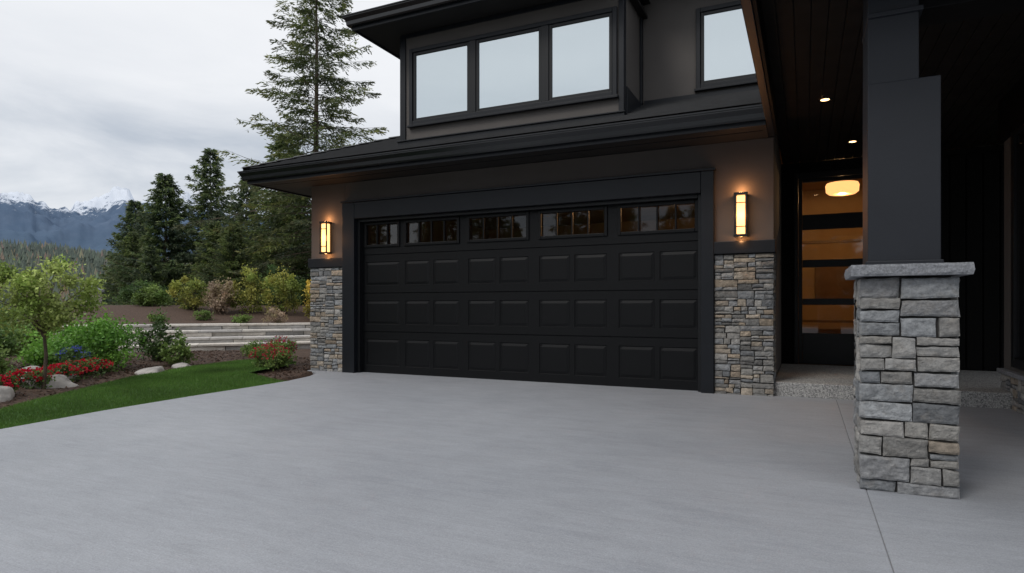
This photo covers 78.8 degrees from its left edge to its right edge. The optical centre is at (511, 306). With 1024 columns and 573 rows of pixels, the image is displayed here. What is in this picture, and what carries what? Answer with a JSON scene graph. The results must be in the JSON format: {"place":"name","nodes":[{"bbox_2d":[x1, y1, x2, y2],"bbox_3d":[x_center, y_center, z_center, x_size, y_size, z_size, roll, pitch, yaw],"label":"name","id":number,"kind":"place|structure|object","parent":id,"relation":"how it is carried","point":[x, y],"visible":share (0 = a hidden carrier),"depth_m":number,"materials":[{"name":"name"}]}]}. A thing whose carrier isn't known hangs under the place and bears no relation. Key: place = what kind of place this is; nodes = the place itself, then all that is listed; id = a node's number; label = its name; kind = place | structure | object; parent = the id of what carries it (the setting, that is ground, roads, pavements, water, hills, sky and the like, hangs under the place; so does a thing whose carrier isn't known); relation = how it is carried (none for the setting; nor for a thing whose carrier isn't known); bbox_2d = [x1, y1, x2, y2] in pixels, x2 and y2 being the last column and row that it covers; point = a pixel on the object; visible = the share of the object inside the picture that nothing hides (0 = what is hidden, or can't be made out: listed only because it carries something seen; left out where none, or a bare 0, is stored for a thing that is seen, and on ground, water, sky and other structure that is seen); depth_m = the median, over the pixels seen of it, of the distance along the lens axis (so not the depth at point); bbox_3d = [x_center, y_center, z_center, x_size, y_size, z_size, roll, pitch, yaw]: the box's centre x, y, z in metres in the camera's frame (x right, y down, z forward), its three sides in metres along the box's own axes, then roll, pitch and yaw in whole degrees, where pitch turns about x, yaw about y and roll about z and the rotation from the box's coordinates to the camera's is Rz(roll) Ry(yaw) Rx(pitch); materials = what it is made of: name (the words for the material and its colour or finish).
{"place":"outdoors","nodes":[
{"label":"outdoors","id":0,"kind":"place"},
{"bbox_2d":[0,262,116,297],"bbox_3d":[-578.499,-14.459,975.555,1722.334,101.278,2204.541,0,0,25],"label":"forested hill","id":1,"kind":"structure","parent":0,"point":[91,264],"depth_m":512.38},
{"bbox_2d":[0,238,305,308],"bbox_3d":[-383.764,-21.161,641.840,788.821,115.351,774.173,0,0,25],"label":"distant forest","id":2,"kind":"object","parent":1,"relation":"on","point":[24,255],"visible":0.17,"depth_m":605.66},
{"bbox_2d":[0,183,309,252],"bbox_3d":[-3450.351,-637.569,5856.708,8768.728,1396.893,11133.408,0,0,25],"label":"mountain range","id":3,"kind":"structure","parent":0,"point":[28,218],"depth_m":5294.37,"materials":[{"name":"stone"}]},
{"bbox_2d":[0,348,312,408],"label":"garden bed","id":4,"kind":"object","parent":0,"point":[301,353],"visible":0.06,"depth_m":10.28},
{"bbox_2d":[0,321,32,368],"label":"leafy shrub","id":5,"kind":"object","parent":4,"relation":"on","point":[10,341],"visible":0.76,"depth_m":9.89,"materials":[{"name":"green plant"}]},
{"bbox_2d":[0,324,38,356],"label":"leafy shrub","id":6,"kind":"object","parent":4,"relation":"on","point":[20,345],"visible":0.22,"depth_m":12.59,"materials":[{"name":"green plant"}]},
{"bbox_2d":[3,366,58,388],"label":"red flower bush","id":7,"kind":"object","parent":4,"relation":"on","point":[29,376],"visible":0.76,"depth_m":7.84,"materials":[{"name":"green plant"}]},
{"bbox_2d":[21,374,78,388],"bbox_3d":[-6.086,1.076,8.113,0.591,0.361,0.574,0,0,17],"label":"garden boulder","id":8,"kind":"object","parent":4,"relation":"on","point":[62,381],"visible":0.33,"depth_m":8.09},
{"bbox_2d":[0,254,109,388],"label":"ornamental tree","id":9,"kind":"object","parent":4,"relation":"on","point":[22,283],"visible":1,"depth_m":7.70,"materials":[{"name":"green plant"}]},
{"bbox_2d":[31,362,84,381],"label":"red flower bush","id":10,"kind":"object","parent":4,"relation":"on","point":[64,369],"visible":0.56,"depth_m":8.50,"materials":[{"name":"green plant"}]},
{"bbox_2d":[14,317,112,363],"bbox_3d":[-7.816,0.640,10.957,1.744,0.897,1.700,0,0,25],"label":"leafy shrub","id":11,"kind":"object","parent":4,"relation":"on","point":[64,331],"visible":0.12,"depth_m":10.61,"materials":[{"name":"green plant"}]},
{"bbox_2d":[52,345,93,362],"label":"blue flower bush","id":12,"kind":"object","parent":4,"relation":"on","point":[72,354],"visible":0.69,"depth_m":9.43,"materials":[{"name":"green plant"}]},
{"bbox_2d":[49,358,109,378],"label":"red flower bush","id":13,"kind":"object","parent":4,"relation":"on","point":[88,366],"visible":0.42,"depth_m":8.98,"materials":[{"name":"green plant"}]},
{"bbox_2d":[8,312,154,371],"bbox_3d":[-6.974,0.590,10.145,1.996,1.000,1.720,0,0,25],"label":"leafy shrub","id":14,"kind":"object","parent":4,"relation":"on","point":[108,337],"visible":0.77,"depth_m":9.94,"materials":[{"name":"green plant"}]},
{"bbox_2d":[0,359,295,428],"bbox_3d":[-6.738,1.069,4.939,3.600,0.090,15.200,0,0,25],"label":"lawn","id":15,"kind":"structure","parent":4,"relation":"on","point":[113,399],"depth_m":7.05,"materials":[{"name":"plant"}]},
{"bbox_2d":[132,303,182,360],"bbox_3d":[-6.548,0.516,11.575,0.695,1.148,0.841,0,0,25],"label":"upright shrub","id":16,"kind":"object","parent":4,"relation":"on","point":[153,350],"visible":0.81,"depth_m":11.47,"materials":[{"name":"green plant"}]},
{"bbox_2d":[155,334,197,364],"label":"upright shrub","id":17,"kind":"object","parent":4,"relation":"on","point":[177,347],"visible":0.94,"depth_m":10.98,"materials":[{"name":"green plant"}]},
{"bbox_2d":[242,340,296,370],"bbox_3d":[-4.038,0.834,10.499,0.865,0.525,0.818,0,0,25],"label":"red flower bush","id":18,"kind":"object","parent":4,"relation":"on","point":[284,357],"visible":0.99,"depth_m":10.40,"materials":[{"name":"green plant"}]},
{"bbox_2d":[0,0,400,209],"label":"sky","id":19,"kind":"structure","parent":0,"point":[97,96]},
{"bbox_2d":[311,183,344,258],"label":"garage wall pier","id":20,"kind":"structure","parent":0,"point":[326,204],"depth_m":10.59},
{"bbox_2d":[319,221,331,253],"bbox_3d":[-3.136,-1.150,10.503,0.160,0.544,0.152,0,0,25],"label":"wall lantern","id":21,"kind":"object","parent":20,"relation":"attached to","point":[326,246],"depth_m":10.46,"materials":[{"name":"glass"}]},
{"bbox_2d":[0,370,1023,572],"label":"driveway","id":22,"kind":"structure","parent":0,"point":[334,472],"depth_m":3.78,"materials":[{"name":"concrete"}]},
{"bbox_2d":[310,267,341,371],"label":"stone veneer","id":23,"kind":"structure","parent":22,"relation":"on","point":[327,277],"depth_m":10.56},
{"bbox_2d":[311,267,341,368],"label":"stone backing pier","id":24,"kind":"structure","parent":22,"relation":"on","point":[327,316],"depth_m":10.60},
{"bbox_2d":[308,258,341,267],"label":"ledge cap","id":25,"kind":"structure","parent":24,"relation":"on","point":[326,263],"depth_m":10.54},
{"bbox_2d":[363,199,697,390],"bbox_3d":[-0.022,-0.165,9.241,5.490,2.530,0.014,0,0,25],"label":"garage door","id":26,"kind":"structure","parent":22,"relation":"on","point":[612,308],"depth_m":9.04,"materials":[{"name":"metal"}]},
{"bbox_2d":[364,200,697,247],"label":"garage door window frames","id":27,"kind":"structure","parent":26,"relation":"attached to","point":[540,213],"depth_m":9.03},
{"bbox_2d":[376,205,676,244],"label":"garage door muntins","id":28,"kind":"object","parent":27,"relation":"attached to","point":[444,232],"visible":1,"depth_m":9.31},
{"bbox_2d":[714,254,773,396],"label":"stone veneer","id":29,"kind":"structure","parent":22,"relation":"on","point":[730,283],"depth_m":7.72,"materials":[{"name":"stone"}]},
{"bbox_2d":[715,253,773,395],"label":"stone backing pier","id":30,"kind":"structure","parent":22,"relation":"on","point":[729,377],"depth_m":7.74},
{"bbox_2d":[773,253,775,395],"bbox_3d":[3.278,0.233,7.764,0.028,1.770,0.353,0,0,25],"label":"stone veneer side","id":31,"kind":"object","parent":30,"relation":"attached to","point":[774,327],"visible":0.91,"depth_m":7.64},
{"bbox_2d":[866,276,950,491],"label":"mortar joints","id":32,"kind":"object","parent":22,"relation":"on","point":[899,335],"visible":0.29,"depth_m":3.66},
{"bbox_2d":[775,0,924,128],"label":"porch roof deck","id":33,"kind":"structure","parent":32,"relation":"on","point":[810,59],"depth_m":5.80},
{"bbox_2d":[761,0,1023,163],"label":"porch ceiling boards","id":34,"kind":"object","parent":33,"relation":"attached to","point":[977,64],"visible":0.62,"depth_m":6.11,"materials":[{"name":"wood"}]},
{"bbox_3d":[8.499,-3.610,10.921,6.919,1.900,9.000,0,0,25],"label":"upper main wall","id":35,"kind":"object","parent":33,"relation":"on","visible":0},
{"bbox_2d":[644,85,758,104],"bbox_3d":[5.766,-2.935,7.216,8.510,0.070,0.029,0,0,25],"label":"wall base board","id":36,"kind":"object","parent":35,"relation":"attached to","point":[719,92],"depth_m":8.67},
{"bbox_2d":[852,278,865,482],"bbox_3d":[2.201,0.468,3.955,0.054,1.274,0.413,0,0,25],"label":"pillar stone","id":37,"kind":"object","parent":32,"relation":"attached to","point":[856,400],"visible":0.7,"depth_m":3.91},
{"bbox_2d":[844,262,974,279],"bbox_3d":[2.419,-0.212,3.854,0.613,0.068,0.614,0,0,25],"label":"pillar capstone","id":38,"kind":"object","parent":32,"relation":"on","point":[858,272],"visible":0.81,"depth_m":3.60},
{"bbox_2d":[862,259,943,264],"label":"pillar post base trim","id":39,"kind":"structure","parent":38,"relation":"on","point":[902,262],"depth_m":3.67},
{"bbox_2d":[859,277,960,498],"bbox_3d":[2.317,0.469,3.642,0.507,1.275,0.056,0,0,25],"label":"stone pillar base","id":40,"kind":"object","parent":32,"relation":"attached to","point":[889,468],"visible":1,"depth_m":3.63,"materials":[{"name":"stone"}]},
{"bbox_2d":[1004,137,1023,373],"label":"wing wall","id":41,"kind":"structure","parent":22,"relation":"on","point":[1007,253],"depth_m":6.91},
{"bbox_2d":[1011,123,1023,370],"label":"wing window frame","id":42,"kind":"object","parent":41,"relation":"in","point":[1017,363],"visible":0.7,"depth_m":6.57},
{"bbox_2d":[342,170,714,393],"bbox_3d":[-0.096,-0.300,9.202,5.930,2.820,0.230,0,0,25],"label":"garage door casing","id":43,"kind":"object","parent":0,"point":[349,293],"visible":0.73,"depth_m":7.90,"materials":[{"name":"wood"}]},
{"bbox_2d":[357,194,700,391],"bbox_3d":[-0.038,-0.164,9.218,5.518,2.548,0.150,0,0,25],"label":"garage door stop","id":44,"kind":"object","parent":43,"relation":"attached to","point":[360,293],"visible":0.77,"depth_m":9.20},
{"bbox_2d":[345,144,714,200],"bbox_3d":[-0.069,-1.855,9.259,5.930,0.410,0.203,0,0,25],"label":"garage wall header","id":45,"kind":"object","parent":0,"point":[672,159],"visible":0.64,"depth_m":8.91},
{"bbox_2d":[354,172,700,218],"bbox_3d":[-0.050,-1.574,9.192,5.518,0.268,0.248,0,0,25],"label":"garage door header","id":46,"kind":"object","parent":45,"relation":"attached to","point":[641,187],"visible":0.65,"depth_m":8.85},
{"bbox_2d":[340,167,715,202],"bbox_3d":[-0.135,-1.726,9.120,5.970,0.028,0.090,0,0,25],"label":"garage door header cap","id":47,"kind":"object","parent":46,"relation":"on","point":[567,182],"visible":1,"depth_m":8.82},
{"bbox_2d":[450,204,694,229],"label":"garage ceiling","id":48,"kind":"structure","parent":0,"point":[646,213],"depth_m":14.05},
{"bbox_2d":[489,218,694,238],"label":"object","id":49,"kind":"structure","parent":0,"point":[668,224],"depth_m":15.06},
{"bbox_2d":[640,2,642,104],"bbox_3d":[1.872,-3.700,9.008,0.033,1.600,0.095,0,0,25],"label":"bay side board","id":50,"kind":"object","parent":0,"point":[641,60],"visible":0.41,"depth_m":8.97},
{"bbox_2d":[715,138,773,241],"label":"garage wall pier","id":51,"kind":"structure","parent":0,"point":[745,166],"depth_m":7.74,"materials":[{"name":"paint"}]},
{"bbox_2d":[734,192,747,237],"bbox_3d":[2.831,-1.125,7.695,0.160,0.544,0.152,0,0,25],"label":"wall lantern","id":52,"kind":"object","parent":51,"relation":"attached to","point":[740,214],"depth_m":7.65,"materials":[{"name":"glass"}]},
{"bbox_2d":[714,239,775,254],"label":"ledge cap","id":53,"kind":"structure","parent":51,"relation":"attached to","point":[744,247],"depth_m":7.69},
{"bbox_2d":[740,0,774,136],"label":"porch fascia","id":54,"kind":"structure","parent":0,"point":[749,19],"depth_m":5.21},
{"bbox_2d":[752,0,777,134],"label":"porch fascia trim","id":55,"kind":"structure","parent":54,"relation":"attached to","point":[758,13],"depth_m":5.35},
{"bbox_2d":[762,135,781,376],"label":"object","id":56,"kind":"object","parent":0,"point":[777,197],"visible":0.21,"depth_m":8.72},
{"bbox_2d":[779,148,862,333],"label":"foyer walls","id":57,"kind":"structure","parent":0,"point":[816,199],"depth_m":13.82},
{"bbox_2d":[825,180,859,195],"bbox_3d":[6.096,-2.170,11.499,0.560,0.200,0.560,0,0,25],"label":"foyer pendant shade","id":58,"kind":"object","parent":57,"relation":"hanging from","point":[843,188],"visible":1,"depth_m":11.30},
{"bbox_2d":[802,239,862,322],"bbox_3d":[7.104,-0.265,13.453,1.800,2.390,0.595,0,0,25],"label":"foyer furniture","id":59,"kind":"object","parent":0,"point":[831,283],"visible":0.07,"depth_m":13.73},
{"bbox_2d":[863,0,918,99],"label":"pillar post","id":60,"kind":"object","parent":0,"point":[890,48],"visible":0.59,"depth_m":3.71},
{"bbox_2d":[862,5,923,42],"bbox_3d":[2.352,-1.744,3.866,0.286,0.028,0.400,0,0,25],"label":"pillar bracket","id":61,"kind":"object","parent":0,"point":[919,8],"visible":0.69,"depth_m":3.69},
{"bbox_2d":[775,364,1012,408],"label":"porch floor","id":62,"kind":"structure","parent":0,"point":[982,389],"depth_m":7.57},
{"bbox_2d":[781,145,1003,370],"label":"entry wall","id":63,"kind":"structure","parent":62,"relation":"on","point":[788,171],"depth_m":10.03,"materials":[{"name":"wood"}]},
{"bbox_2d":[794,168,862,363],"bbox_3d":[5.114,-0.600,9.822,1.208,3.059,0.170,0,0,25],"label":"door frame","id":64,"kind":"object","parent":63,"relation":"attached to","point":[833,173],"visible":0.54,"depth_m":9.98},
{"bbox_2d":[798,174,862,364],"bbox_3d":[5.105,-0.559,9.804,1.086,2.958,0.050,0,0,25],"label":"front door","id":65,"kind":"structure","parent":64,"relation":"attached to","point":[828,348],"depth_m":9.85,"materials":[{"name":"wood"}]},
{"bbox_2d":[941,151,1003,370],"bbox_3d":[6.677,-0.640,8.998,2.180,3.120,0.029,0,0,25],"label":"entry panelling","id":66,"kind":"object","parent":63,"relation":"attached to","point":[974,254],"visible":0.31,"depth_m":8.97,"materials":[{"name":"wood"}]},
{"bbox_2d":[863,75,940,262],"bbox_3d":[2.393,-0.785,3.847,0.370,1.110,0.370,0,0,25],"label":"pillar post","id":67,"kind":"object","parent":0,"point":[901,169],"visible":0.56,"depth_m":3.68,"materials":[{"name":"paint"}]},
{"bbox_2d":[919,0,1023,26],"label":"porch beam","id":68,"kind":"structure","parent":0,"point":[935,12],"depth_m":3.70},
{"bbox_2d":[998,76,1023,141],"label":"porch beam","id":69,"kind":"structure","parent":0,"point":[1010,111],"depth_m":6.57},
{"bbox_2d":[1000,374,1023,414],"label":"stone wall","id":70,"kind":"structure","parent":0,"point":[1016,389],"depth_m":6.54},
{"bbox_3d":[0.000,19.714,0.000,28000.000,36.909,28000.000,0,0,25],"label":"ground","id":71,"kind":"structure","parent":0,"visible":0},
{"bbox_2d":[19,305,310,325],"bbox_3d":[-6.113,0.739,26.458,30.002,1.586,18.001,0,0,-22],"label":"garden mound","id":72,"kind":"object","parent":71,"relation":"on","point":[139,314],"visible":0.16,"depth_m":17.77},
{"bbox_2d":[95,231,144,304],"bbox_3d":[-17.850,-0.745,29.194,3.830,5.541,4.132,0,0,9],"label":"fir tree","id":73,"kind":"object","parent":72,"relation":"on","point":[133,244],"visible":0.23,"depth_m":28.99,"materials":[{"name":"green plant"}]},
{"bbox_2d":[88,200,159,304],"bbox_3d":[-18.882,-1.691,31.117,5.160,7.302,4.798,0,0,18],"label":"fir tree","id":74,"kind":"object","parent":72,"relation":"on","point":[129,219],"visible":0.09,"depth_m":30.91,"materials":[{"name":"green plant"}]},
{"bbox_2d":[107,279,168,304],"bbox_3d":[-12.755,-0.452,21.352,1.812,1.010,1.901,0,0,10],"label":"shrub","id":75,"kind":"object","parent":72,"relation":"on","point":[124,294],"visible":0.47,"depth_m":21.08,"materials":[{"name":"green plant"}]},
{"bbox_2d":[122,245,179,304],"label":"fir tree","id":76,"kind":"object","parent":72,"relation":"on","point":[152,274],"visible":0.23,"depth_m":25.07,"materials":[{"name":"green plant"}]},
{"bbox_2d":[101,173,202,304],"bbox_3d":[-15.637,-1.986,27.649,5.216,7.937,5.609,0,0,-4],"label":"fir tree","id":77,"kind":"object","parent":72,"relation":"on","point":[169,210],"visible":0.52,"depth_m":27.42,"materials":[{"name":"green plant"}]},
{"bbox_2d":[131,284,176,305],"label":"shrub","id":78,"kind":"object","parent":72,"relation":"on","point":[152,296],"visible":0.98,"depth_m":18.94,"materials":[{"name":"green plant"}]},
{"bbox_2d":[166,275,209,309],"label":"shrub","id":79,"kind":"object","parent":72,"relation":"on","point":[196,285],"visible":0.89,"depth_m":18.37,"materials":[{"name":"green plant"}]},
{"bbox_2d":[158,148,236,304],"bbox_3d":[-14.526,-2.880,29.719,5.659,9.421,6.003,0,0,25],"label":"fir tree","id":80,"kind":"object","parent":72,"relation":"on","point":[206,195],"visible":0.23,"depth_m":29.47,"materials":[{"name":"green plant"}]},
{"bbox_2d":[167,220,255,304],"bbox_3d":[-12.024,-0.882,25.128,3.856,5.172,3.574,0,0,34],"label":"fir tree","id":81,"kind":"object","parent":72,"relation":"on","point":[206,244],"visible":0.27,"depth_m":24.79,"materials":[{"name":"green plant"}]},
{"bbox_2d":[200,275,238,314],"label":"russet shrub","id":82,"kind":"object","parent":72,"relation":"on","point":[217,299],"visible":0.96,"depth_m":18.08,"materials":[{"name":"brown plant"}]},
{"bbox_2d":[195,221,275,304],"bbox_3d":[-10.436,-0.956,23.181,3.064,4.433,3.306,0,0,32],"label":"fir tree","id":83,"kind":"object","parent":72,"relation":"on","point":[234,234],"visible":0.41,"depth_m":23.06,"materials":[{"name":"green plant"}]},
{"bbox_2d":[193,175,282,300],"bbox_3d":[-12.061,-2.247,28.551,5.043,7.914,4.754,0,0,-11],"label":"fir tree","id":84,"kind":"object","parent":72,"relation":"on","point":[236,206],"visible":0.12,"depth_m":28.29,"materials":[{"name":"green plant"}]},
{"bbox_2d":[226,262,268,312],"bbox_3d":[-7.960,-0.543,18.752,1.540,1.555,1.502,0,0,25],"label":"shrub","id":85,"kind":"object","parent":72,"relation":"on","point":[252,276],"visible":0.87,"depth_m":18.48,"materials":[{"name":"green plant"}]},
{"bbox_2d":[200,132,312,304],"bbox_3d":[-9.377,-2.674,26.224,6.383,9.235,6.887,0,0,1],"label":"fir tree","id":86,"kind":"object","parent":72,"relation":"on","point":[266,202],"visible":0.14,"depth_m":25.47,"materials":[{"name":"green plant"}]},
{"bbox_2d":[170,0,389,280],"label":"fir tree","id":87,"kind":"object","parent":72,"relation":"on","point":[317,127],"visible":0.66,"depth_m":21.87,"materials":[{"name":"green plant"}]},
{"bbox_2d":[261,263,301,313],"bbox_3d":[-6.874,-0.490,18.567,1.214,1.586,1.310,0,0,-11],"label":"shrub","id":88,"kind":"object","parent":72,"relation":"on","point":[280,288],"visible":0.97,"depth_m":18.44,"materials":[{"name":"green plant"}]},
{"bbox_2d":[258,264,308,305],"bbox_3d":[-7.591,-0.679,20.977,2.021,1.468,1.938,0,0,-15],"label":"shrub","id":89,"kind":"object","parent":72,"relation":"on","point":[301,283],"visible":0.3,"depth_m":20.85,"materials":[{"name":"green plant"}]},
{"bbox_2d":[53,323,310,352],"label":"retaining wall","id":90,"kind":"structure","parent":71,"relation":"on","point":[200,337],"depth_m":15.24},
{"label":"garage floor","id":91,"kind":"structure","parent":0,"visible":0},
{"bbox_2d":[368,220,488,244],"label":"garage wall left side","id":92,"kind":"structure","parent":91,"relation":"on","point":[425,232],"depth_m":13.53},
{"bbox_2d":[247,120,765,197],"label":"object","id":93,"kind":"structure","parent":92,"relation":"attached to","point":[636,137],"depth_m":8.29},
{"bbox_2d":[237,104,764,181],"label":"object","id":94,"kind":"structure","parent":93,"relation":"attached to","point":[744,114],"depth_m":8.16,"materials":[{"name":"metal"}]},
{"bbox_2d":[244,103,761,170],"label":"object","id":95,"kind":"structure","parent":93,"relation":"on","point":[520,134],"depth_m":8.21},
{"bbox_2d":[256,125,768,189],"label":"soffit","id":96,"kind":"structure","parent":93,"relation":"attached to","point":[751,135],"depth_m":8.58,"materials":[{"name":"wood"}]},
{"bbox_2d":[269,130,762,185],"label":"soffit vent lines","id":97,"kind":"object","parent":96,"relation":"attached to","point":[533,156],"visible":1,"depth_m":8.50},
{"bbox_2d":[443,0,761,172],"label":"wall","id":98,"kind":"structure","parent":92,"relation":"on","point":[669,48],"depth_m":8.88,"materials":[{"name":"black"}]},
{"bbox_2d":[243,89,761,185],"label":"garage skirt roof","id":99,"kind":"structure","parent":98,"relation":"attached to","point":[697,104],"depth_m":8.41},
{"bbox_2d":[639,0,650,4],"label":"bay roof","id":100,"kind":"structure","parent":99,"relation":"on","point":[645,2],"depth_m":8.96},
{"bbox_2d":[352,0,484,58],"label":"fascia bay","id":101,"kind":"object","parent":100,"relation":"attached to","point":[414,14],"visible":0.21,"depth_m":8.97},
{"bbox_2d":[341,0,463,28],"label":"gutter bay","id":102,"kind":"object","parent":101,"relation":"attached to","point":[384,12],"visible":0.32,"depth_m":8.98,"materials":[{"name":"metal"}]},
{"bbox_2d":[358,0,647,56],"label":"soffit bay","id":103,"kind":"object","parent":100,"relation":"attached to","point":[387,36],"visible":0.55,"depth_m":9.01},
{"bbox_2d":[402,0,639,149],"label":"bay wall","id":104,"kind":"structure","parent":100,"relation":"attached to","point":[632,50],"depth_m":8.75,"materials":[{"name":"black"}]},
{"bbox_2d":[406,0,581,38],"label":"bay top board","id":105,"kind":"object","parent":104,"relation":"attached to","point":[502,15],"visible":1,"depth_m":8.91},
{"bbox_2d":[396,110,626,142],"bbox_3d":[-0.139,-2.526,8.852,3.570,0.018,0.100,0,0,25],"label":"bay base cap","id":106,"kind":"object","parent":104,"relation":"attached to","point":[624,111],"visible":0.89,"depth_m":8.71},
{"bbox_2d":[398,112,626,149],"bbox_3d":[-0.120,-2.467,8.893,3.550,0.095,0.150,0,0,25],"label":"bay base board","id":107,"kind":"object","parent":104,"relation":"attached to","point":[522,127],"visible":0.34,"depth_m":8.72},
{"bbox_2d":[400,0,625,140],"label":"bay corner boards","id":108,"kind":"object","parent":104,"relation":"attached to","point":[622,54],"visible":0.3,"depth_m":8.16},
{"bbox_2d":[407,94,618,128],"bbox_3d":[-0.101,-2.732,8.803,3.280,0.033,0.069,0,0,25],"label":"window sill bay","id":109,"kind":"object","parent":104,"relation":"attached to","point":[616,96],"depth_m":8.69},
{"bbox_2d":[409,6,617,124],"bbox_3d":[-0.094,-3.330,8.820,3.240,1.160,0.055,0,0,25],"label":"window casing bay","id":110,"kind":"object","parent":104,"relation":"attached to","point":[614,11],"depth_m":8.64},
{"bbox_2d":[413,12,611,120],"bbox_3d":[-0.095,-3.330,8.818,3.108,1.038,0.040,0,0,25],"label":"window sash bay","id":111,"kind":"object","parent":110,"relation":"attached to","point":[545,62],"depth_m":8.66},
{"bbox_2d":[416,17,608,117],"bbox_3d":[-0.088,-3.330,8.831,3.040,0.974,0.005,0,0,25],"label":"window glass bay","id":112,"kind":"object","parent":111,"relation":"attached to","point":[508,70],"depth_m":8.76,"materials":[{"name":"glass"}]},
{"bbox_2d":[696,0,756,87],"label":"window casing","id":113,"kind":"object","parent":98,"relation":"attached to","point":[699,11],"depth_m":8.66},
{"bbox_2d":[701,5,755,83],"bbox_3d":[2.993,-3.590,8.522,0.788,0.998,0.025,0,0,25],"label":"window sash","id":114,"kind":"object","parent":113,"relation":"attached to","point":[703,14],"depth_m":8.64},
{"bbox_2d":[704,8,754,80],"bbox_3d":[2.996,-3.590,8.528,0.720,0.934,0.005,0,0,25],"label":"window glass","id":115,"kind":"object","parent":114,"relation":"in","point":[727,51],"visible":0.64,"depth_m":8.55,"materials":[{"name":"grey"}]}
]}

